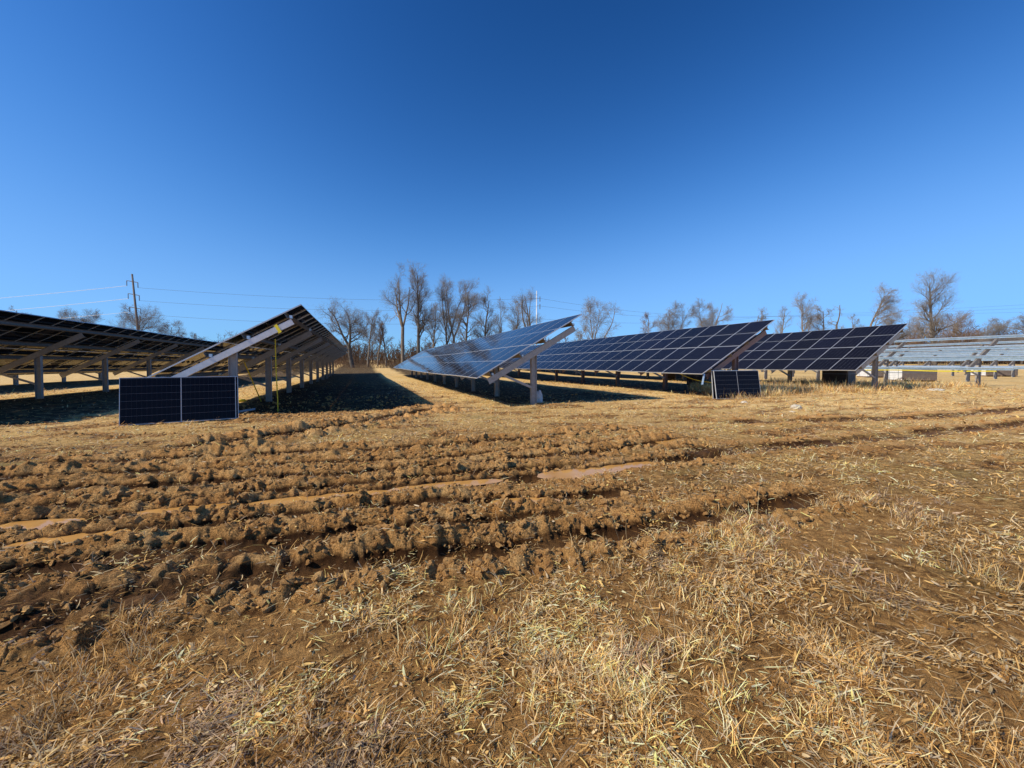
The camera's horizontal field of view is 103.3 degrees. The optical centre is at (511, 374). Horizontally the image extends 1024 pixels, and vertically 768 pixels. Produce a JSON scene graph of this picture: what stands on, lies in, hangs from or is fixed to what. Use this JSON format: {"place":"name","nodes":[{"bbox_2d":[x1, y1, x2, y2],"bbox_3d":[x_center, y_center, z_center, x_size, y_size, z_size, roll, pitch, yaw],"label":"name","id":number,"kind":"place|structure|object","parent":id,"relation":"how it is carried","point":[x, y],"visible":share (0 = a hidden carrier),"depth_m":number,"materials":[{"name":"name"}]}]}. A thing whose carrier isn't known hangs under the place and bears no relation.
{"place":"outdoors","nodes":[
{"label":"outdoors","id":0,"kind":"place"},
{"bbox_2d":[0,360,1023,767],"bbox_3d":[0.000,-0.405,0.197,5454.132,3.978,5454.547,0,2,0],"label":"ground","id":1,"kind":"structure","parent":0,"point":[164,580],"depth_m":3.15,"materials":[{"name":"soil"}]},
{"bbox_2d":[0,518,86,529],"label":"puddle","id":2,"kind":"object","parent":1,"relation":"on","point":[38,524],"visible":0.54,"depth_m":3.74,"materials":[{"name":"liquid"}]},
{"bbox_2d":[10,373,101,384],"bbox_3d":[-32.042,-0.627,22.090,3.984,3.589,36.627,-1,2,-20],"label":"solar array row","id":3,"kind":"object","parent":1,"relation":"on","point":[15,382],"visible":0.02,"depth_m":27.78,"materials":[{"name":"metal"}]},
{"bbox_2d":[4,529,130,548],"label":"puddle","id":4,"kind":"object","parent":1,"relation":"on","point":[70,538],"visible":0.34,"depth_m":3.38,"materials":[{"name":"liquid"}]},
{"bbox_2d":[56,305,101,322],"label":"bare tree","id":5,"kind":"object","parent":1,"relation":"on","point":[73,315],"visible":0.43,"depth_m":102.60,"materials":[{"name":"brown plant"}]},
{"bbox_2d":[0,310,218,398],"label":"solar array row","id":6,"kind":"object","parent":1,"relation":"on","point":[37,346],"visible":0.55,"depth_m":19.73,"materials":[{"name":"metal"}]},
{"bbox_2d":[126,274,140,329],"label":"utility pole","id":7,"kind":"object","parent":1,"relation":"on","point":[135,308],"visible":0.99,"depth_m":94.49,"materials":[{"name":"grey wood"}]},
{"bbox_2d":[6,286,120,297],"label":"power line","id":8,"kind":"object","parent":7,"relation":"attached to","point":[61,292],"visible":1,"depth_m":97.64,"materials":[{"name":"grey metal"}]},
{"bbox_2d":[6,299,121,310],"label":"power line","id":9,"kind":"object","parent":7,"relation":"attached to","point":[62,305],"visible":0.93,"depth_m":97.55,"materials":[{"name":"grey metal"}]},
{"bbox_2d":[145,314,511,323],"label":"power line","id":10,"kind":"object","parent":7,"relation":"attached to","point":[258,321],"visible":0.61,"depth_m":97.62,"materials":[{"name":"metal"}]},
{"bbox_2d":[150,301,528,309],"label":"power line","id":11,"kind":"object","parent":7,"relation":"attached to","point":[280,308],"visible":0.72,"depth_m":98.94,"materials":[{"name":"metal"}]},
{"bbox_2d":[147,288,537,299],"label":"power line","id":12,"kind":"object","parent":7,"relation":"attached to","point":[298,297],"visible":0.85,"depth_m":99.76,"materials":[{"name":"metal"}]},
{"bbox_2d":[105,303,167,332],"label":"bare tree","id":13,"kind":"object","parent":1,"relation":"on","point":[140,318],"visible":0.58,"depth_m":97.33,"materials":[{"name":"brown plant"}]},
{"bbox_2d":[154,319,187,336],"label":"bare tree","id":14,"kind":"object","parent":1,"relation":"on","point":[178,332],"visible":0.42,"depth_m":100.45,"materials":[{"name":"brown plant"}]},
{"bbox_2d":[119,503,230,517],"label":"puddle","id":15,"kind":"object","parent":1,"relation":"on","point":[170,509],"visible":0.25,"depth_m":4.09,"materials":[{"name":"liquid"}]},
{"bbox_2d":[119,376,235,425],"bbox_3d":[-8.344,0.618,10.225,2.278,1.134,0.037,-1,-6,-35],"label":"leaning solar panel","id":16,"kind":"object","parent":1,"relation":"on","point":[148,400],"visible":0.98,"depth_m":10.15,"materials":[{"name":"glass"}]},
{"bbox_2d":[137,376,238,417],"bbox_3d":[-8.329,0.616,10.299,2.278,1.134,0.037,-1,-6,-35],"label":"leaning solar panel","id":17,"kind":"object","parent":1,"relation":"on","point":[237,408],"visible":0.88,"depth_m":10.91,"materials":[{"name":"glass"}]},
{"bbox_2d":[239,408,254,411],"bbox_3d":[-8.198,1.096,12.440,0.008,0.085,1.201,0,2,-6],"label":"steel rail","id":18,"kind":"object","parent":1,"relation":"on","point":[246,410],"visible":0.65,"depth_m":12.52,"materials":[{"name":"metal"}]},
{"bbox_2d":[148,304,348,407],"bbox_3d":[-15.831,-0.961,32.321,3.985,3.676,44.628,-1,2,-20],"label":"solar array row","id":19,"kind":"object","parent":1,"relation":"on","point":[305,339],"visible":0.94,"depth_m":15.78,"materials":[{"name":"metal"}]},
{"bbox_2d":[244,362,261,401],"bbox_3d":[-9.370,0.298,14.678,0.041,1.503,1.818,0,2,-17],"label":"yellow strap","id":20,"kind":"object","parent":19,"relation":"attached to","point":[252,380],"visible":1,"depth_m":14.55,"materials":[{"name":"yellow fabric"}]},
{"bbox_2d":[275,339,278,410],"bbox_3d":[-7.263,0.020,12.506,0.082,2.242,0.008,0,2,0],"label":"yellow strap","id":21,"kind":"object","parent":19,"relation":"hanging from","point":[276,375],"visible":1,"depth_m":12.50,"materials":[{"name":"yellow fabric"}]},
{"bbox_2d":[274,324,281,333],"bbox_3d":[-6.848,-1.344,11.838,0.226,0.278,0.054,-1,2,-20],"label":"yellow strap","id":22,"kind":"object","parent":19,"relation":"attached to","point":[277,328],"visible":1,"depth_m":11.83,"materials":[{"name":"yellow fabric"}]},
{"bbox_2d":[249,490,388,505],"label":"puddle","id":23,"kind":"object","parent":1,"relation":"on","point":[284,501],"visible":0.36,"depth_m":4.42,"materials":[{"name":"liquid"}]},
{"bbox_2d":[313,297,382,367],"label":"bare tree","id":24,"kind":"object","parent":1,"relation":"on","point":[349,327],"visible":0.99,"depth_m":76.07,"materials":[{"name":"brown plant"}]},
{"bbox_2d":[324,356,405,367],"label":"dry weeds","id":25,"kind":"object","parent":1,"relation":"on","point":[356,364],"visible":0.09,"depth_m":81.46,"materials":[{"name":"brown plant"}]},
{"bbox_2d":[356,309,381,366],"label":"bare tree","id":26,"kind":"object","parent":1,"relation":"on","point":[372,325],"visible":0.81,"depth_m":84.02,"materials":[{"name":"brown plant"}]},
{"bbox_2d":[368,315,389,365],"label":"bare tree","id":27,"kind":"object","parent":1,"relation":"on","point":[379,346],"visible":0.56,"depth_m":87.88,"materials":[{"name":"brown plant"}]},
{"bbox_2d":[371,317,393,366],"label":"bare tree","id":28,"kind":"object","parent":1,"relation":"on","point":[381,336],"visible":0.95,"depth_m":85.49,"materials":[{"name":"brown plant"}]},
{"bbox_2d":[379,263,427,362],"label":"bare tree","id":29,"kind":"object","parent":1,"relation":"on","point":[398,308],"visible":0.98,"depth_m":75.55,"materials":[{"name":"brown plant"}]},
{"bbox_2d":[402,259,439,353],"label":"bare tree","id":30,"kind":"object","parent":1,"relation":"on","point":[424,316],"visible":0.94,"depth_m":78.63,"materials":[{"name":"brown plant"}]},
{"bbox_2d":[425,303,444,347],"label":"bare tree","id":31,"kind":"object","parent":1,"relation":"on","point":[433,330],"visible":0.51,"depth_m":84.44,"materials":[{"name":"grey plant"}]},
{"bbox_2d":[387,479,502,490],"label":"puddle","id":32,"kind":"object","parent":1,"relation":"on","point":[473,482],"visible":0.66,"depth_m":4.91,"materials":[{"name":"liquid"}]},
{"bbox_2d":[427,277,470,344],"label":"bare tree","id":33,"kind":"object","parent":1,"relation":"on","point":[444,314],"visible":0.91,"depth_m":78.65,"materials":[{"name":"grey plant"}]},
{"bbox_2d":[434,275,480,343],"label":"bare tree","id":34,"kind":"object","parent":1,"relation":"on","point":[467,286],"visible":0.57,"depth_m":81.03,"materials":[{"name":"brown plant"}]},
{"bbox_2d":[446,285,489,342],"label":"bare tree","id":35,"kind":"object","parent":1,"relation":"on","point":[464,315],"visible":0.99,"depth_m":76.66,"materials":[{"name":"grey plant"}]},
{"bbox_2d":[469,286,498,338],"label":"bare tree","id":36,"kind":"object","parent":1,"relation":"on","point":[484,300],"visible":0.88,"depth_m":82.20,"materials":[{"name":"grey plant"}]},
{"bbox_2d":[393,314,582,404],"bbox_3d":[-6.031,-0.933,32.333,3.985,3.635,38.913,-1,2,-20],"label":"solar array row","id":37,"kind":"object","parent":1,"relation":"on","point":[472,360],"visible":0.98,"depth_m":17.55,"materials":[{"name":"metal"}]},
{"bbox_2d":[489,297,510,333],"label":"bare tree","id":38,"kind":"object","parent":1,"relation":"on","point":[500,330],"visible":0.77,"depth_m":87.69,"materials":[{"name":"grey plant"}]},
{"bbox_2d":[0,444,1022,767],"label":"soil crumbs","id":39,"kind":"object","parent":1,"relation":"on","point":[890,720],"visible":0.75,"depth_m":1.83,"materials":[{"name":"soil"}]},
{"bbox_2d":[0,379,1023,767],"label":"straw","id":40,"kind":"object","parent":1,"relation":"on","point":[616,761],"visible":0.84,"depth_m":2.01,"materials":[{"name":"beige plant"}]},
{"bbox_2d":[0,376,1023,767],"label":"grass tufts","id":41,"kind":"object","parent":1,"relation":"on","point":[774,386],"visible":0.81,"depth_m":2.03,"materials":[{"name":"plant"}]},
{"bbox_2d":[0,393,1023,674],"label":"mud clods","id":42,"kind":"object","parent":1,"relation":"on","point":[186,599],"visible":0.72,"depth_m":3.86,"materials":[{"name":"soil"}]},
{"bbox_2d":[502,300,521,329],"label":"bare tree","id":43,"kind":"object","parent":1,"relation":"on","point":[515,326],"visible":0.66,"depth_m":88.48,"materials":[{"name":"grey plant"}]},
{"bbox_2d":[490,497,559,503],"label":"puddle","id":44,"kind":"object","parent":1,"relation":"on","point":[514,500],"visible":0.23,"depth_m":4.43,"materials":[{"name":"liquid"}]},
{"bbox_2d":[510,286,543,326],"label":"bare tree","id":45,"kind":"object","parent":1,"relation":"on","point":[524,301],"visible":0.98,"depth_m":79.90,"materials":[{"name":"grey plant"}]},
{"bbox_2d":[536,291,539,344],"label":"steel pole","id":46,"kind":"object","parent":1,"relation":"on","point":[536,308],"visible":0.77,"depth_m":111.45,"materials":[{"name":"white metal"}]},
{"bbox_2d":[537,390,542,402],"bbox_3d":[0.998,0.888,15.132,0.314,0.650,0.281,1,2,41],"label":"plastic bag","id":47,"kind":"object","parent":1,"relation":"on","point":[539,397],"visible":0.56,"depth_m":15.02,"materials":[{"name":"white plastic"}]},
{"bbox_2d":[570,325,588,341],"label":"bare tree","id":48,"kind":"object","parent":1,"relation":"on","point":[580,336],"visible":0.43,"depth_m":91.08,"materials":[{"name":"grey plant"}]},
{"bbox_2d":[537,461,651,478],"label":"puddle","id":49,"kind":"object","parent":1,"relation":"on","point":[572,473],"visible":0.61,"depth_m":5.48,"materials":[{"name":"liquid"}]},
{"bbox_2d":[576,296,623,339],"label":"bare tree","id":50,"kind":"object","parent":1,"relation":"on","point":[587,306],"visible":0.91,"depth_m":80.52,"materials":[{"name":"grey plant"}]},
{"bbox_2d":[198,319,1023,364],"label":"thicket","id":51,"kind":"object","parent":1,"relation":"on","point":[357,354],"visible":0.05,"depth_m":103.54,"materials":[{"name":"brown plant"}]},
{"bbox_2d":[224,327,1019,358],"bbox_3d":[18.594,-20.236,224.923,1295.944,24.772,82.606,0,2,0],"label":"woods","id":52,"kind":"object","parent":1,"relation":"on","point":[397,351],"visible":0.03,"depth_m":212.70,"materials":[{"name":"brown plant"}]},
{"bbox_2d":[492,320,774,389],"bbox_3d":[1.861,-1.227,37.084,3.985,3.766,43.485,-1,2,-20],"label":"solar array row","id":53,"kind":"object","parent":1,"relation":"on","point":[700,350],"visible":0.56,"depth_m":21.08,"materials":[{"name":"metal"}]},
{"bbox_2d":[640,312,657,333],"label":"bare tree","id":54,"kind":"object","parent":1,"relation":"on","point":[647,326],"visible":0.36,"depth_m":97.08,"materials":[{"name":"grey plant"}]},
{"bbox_2d":[649,300,696,330],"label":"bare tree","id":55,"kind":"object","parent":1,"relation":"on","point":[668,324],"visible":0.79,"depth_m":89.38,"materials":[{"name":"grey plant"}]},
{"bbox_2d":[656,438,696,443],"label":"puddle","id":56,"kind":"object","parent":1,"relation":"on","point":[663,442],"visible":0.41,"depth_m":7.51,"materials":[{"name":"liquid"}]},
{"bbox_2d":[668,373,686,379],"bbox_3d":[13.828,-0.091,33.345,2.312,0.915,1.164,-1,2,-26],"label":"pallet crate","id":57,"kind":"object","parent":1,"relation":"on","point":[671,376],"visible":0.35,"depth_m":32.61,"materials":[{"name":"brown wood"}]},
{"bbox_2d":[687,372,711,385],"bbox_3d":[11.586,0.194,24.104,2.212,0.965,1.164,-1,2,-32],"label":"pallet crate","id":58,"kind":"object","parent":1,"relation":"on","point":[694,376],"visible":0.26,"depth_m":23.47,"materials":[{"name":"brown wood"}]},
{"bbox_2d":[688,297,734,327],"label":"bare tree","id":59,"kind":"object","parent":1,"relation":"on","point":[708,321],"visible":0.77,"depth_m":88.78,"materials":[{"name":"grey plant"}]},
{"bbox_2d":[711,370,738,398],"bbox_3d":[9.079,0.382,16.517,2.278,1.134,0.038,0,-4,-17],"label":"leaning solar panel","id":60,"kind":"object","parent":1,"relation":"on","point":[713,388],"visible":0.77,"depth_m":16.20,"materials":[{"name":"glass"}]},
{"bbox_2d":[545,323,907,388],"bbox_3d":[9.761,-1.457,40.803,3.985,3.875,45.771,-1,2,-20],"label":"solar array row","id":61,"kind":"object","parent":1,"relation":"on","point":[858,350],"visible":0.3,"depth_m":21.80,"materials":[{"name":"metal"}]},
{"bbox_2d":[713,370,760,398],"bbox_3d":[9.169,0.386,16.468,2.278,1.134,0.038,0,-8,-17],"label":"leaning solar panel","id":62,"kind":"object","parent":1,"relation":"on","point":[735,383],"visible":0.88,"depth_m":16.44,"materials":[{"name":"glass"}]},
{"bbox_2d":[754,307,771,321],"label":"bare tree","id":63,"kind":"object","parent":1,"relation":"on","point":[763,315],"visible":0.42,"depth_m":108.64,"materials":[{"name":"grey plant"}]},
{"bbox_2d":[768,307,794,333],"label":"bare tree","id":64,"kind":"object","parent":1,"relation":"on","point":[779,325],"visible":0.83,"depth_m":91.33,"materials":[{"name":"grey plant"}]},
{"bbox_2d":[790,404,802,409],"bbox_3d":[8.914,1.039,12.718,0.328,0.234,0.458,1,2,33],"label":"pale stone","id":65,"kind":"object","parent":1,"relation":"on","point":[794,406],"visible":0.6,"depth_m":12.57,"materials":[{"name":"stone"}]},
{"bbox_2d":[791,292,820,331],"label":"bare tree","id":66,"kind":"object","parent":1,"relation":"on","point":[802,317],"visible":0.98,"depth_m":86.77,"materials":[{"name":"grey plant"}]},
{"bbox_2d":[807,304,846,330],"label":"bare tree","id":67,"kind":"object","parent":1,"relation":"on","point":[819,316],"visible":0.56,"depth_m":89.20,"materials":[{"name":"grey plant"}]},
{"bbox_2d":[638,334,1023,386],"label":"racking row","id":68,"kind":"object","parent":1,"relation":"on","point":[976,362],"visible":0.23,"depth_m":23.42,"materials":[{"name":"metal"}]},
{"bbox_2d":[866,370,996,371],"bbox_3d":[23.582,-0.281,24.941,0.068,0.105,8.501,-1,2,-20],"label":"yellow rope","id":69,"kind":"object","parent":68,"relation":"attached to","point":[941,371],"visible":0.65,"depth_m":22.95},
{"bbox_2d":[825,305,843,328],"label":"bare tree","id":70,"kind":"object","parent":1,"relation":"on","point":[838,318],"visible":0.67,"depth_m":90.42,"materials":[{"name":"grey plant"}]},
{"bbox_2d":[822,370,855,385],"bbox_3d":[18.732,0.093,23.217,2.012,1.165,1.164,-1,2,-40],"label":"pallet crate","id":71,"kind":"object","parent":1,"relation":"on","point":[835,376],"visible":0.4,"depth_m":22.59,"materials":[{"name":"brown wood"}]},
{"bbox_2d":[848,314,865,327],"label":"bare tree","id":72,"kind":"object","parent":1,"relation":"on","point":[854,324],"visible":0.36,"depth_m":91.37,"materials":[{"name":"grey plant"}]},
{"bbox_2d":[857,369,883,377],"bbox_3d":[35.835,-0.243,39.852,2.314,0.965,1.912,0,2,7],"label":"pallet crate","id":73,"kind":"object","parent":1,"relation":"on","point":[864,374],"visible":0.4,"depth_m":39.29,"materials":[{"name":"white wood"}]},
{"bbox_2d":[722,341,1023,381],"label":"racking row","id":74,"kind":"object","parent":1,"relation":"on","point":[966,363],"visible":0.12,"depth_m":29.96,"materials":[{"name":"metal"}]},
{"bbox_2d":[869,281,907,364],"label":"bare tree","id":75,"kind":"object","parent":1,"relation":"on","point":[883,302],"visible":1,"depth_m":80.64,"materials":[{"name":"grey plant"}]},
{"bbox_2d":[761,344,1023,378],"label":"racking row","id":76,"kind":"object","parent":1,"relation":"on","point":[994,363],"visible":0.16,"depth_m":36.34,"materials":[{"name":"metal"}]},
{"bbox_2d":[876,314,916,352],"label":"bare tree","id":77,"kind":"object","parent":1,"relation":"on","point":[902,336],"visible":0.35,"depth_m":99.38,"materials":[{"name":"grey plant"}]},
{"bbox_2d":[888,369,936,381],"bbox_3d":[29.775,-0.020,30.269,2.314,0.995,1.512,0,2,7],"label":"pallet crate","id":78,"kind":"object","parent":1,"relation":"on","point":[913,375],"visible":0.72,"depth_m":29.59,"materials":[{"name":"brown wood"}]},
{"bbox_2d":[905,324,935,364],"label":"bare tree","id":79,"kind":"object","parent":1,"relation":"on","point":[918,342],"visible":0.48,"depth_m":91.70,"materials":[{"name":"grey plant"}]},
{"bbox_2d":[927,388,944,390],"bbox_3d":[20.215,0.733,19.358,0.722,0.174,0.506,0,2,8],"label":"pale stone","id":80,"kind":"object","parent":1,"relation":"on","point":[937,389],"visible":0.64,"depth_m":19.21,"materials":[{"name":"stone"}]},
{"bbox_2d":[868,348,1023,376],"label":"racking row","id":81,"kind":"object","parent":1,"relation":"on","point":[952,363],"visible":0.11,"depth_m":42.50,"materials":[{"name":"metal"}]},
{"bbox_2d":[906,267,990,365],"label":"bare tree","id":82,"kind":"object","parent":1,"relation":"on","point":[930,325],"visible":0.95,"depth_m":82.37,"materials":[{"name":"brown plant"}]},
{"bbox_2d":[939,308,988,364],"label":"bare tree","id":83,"kind":"object","parent":1,"relation":"on","point":[961,333],"visible":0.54,"depth_m":91.49,"materials":[{"name":"grey plant"}]},
{"bbox_2d":[970,369,1017,376],"bbox_3d":[49.164,-0.370,41.563,2.614,1.015,2.212,0,2,12],"label":"pallet crate","id":84,"kind":"object","parent":1,"relation":"on","point":[1000,373],"visible":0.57,"depth_m":40.53,"materials":[{"name":"white wood"}]},
{"bbox_2d":[975,318,1022,349],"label":"bare tree","id":85,"kind":"object","parent":1,"relation":"on","point":[999,328],"visible":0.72,"depth_m":94.75,"materials":[{"name":"grey plant"}]},
{"bbox_2d":[1001,312,1023,363],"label":"bare tree","id":86,"kind":"object","parent":1,"relation":"on","point":[1019,328],"visible":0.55,"depth_m":96.34,"materials":[{"name":"grey plant"}]},
{"bbox_2d":[0,0,1023,359],"label":"sky","id":87,"kind":"structure","parent":0,"point":[643,156],"materials":[{"name":"blue"}]}
]}

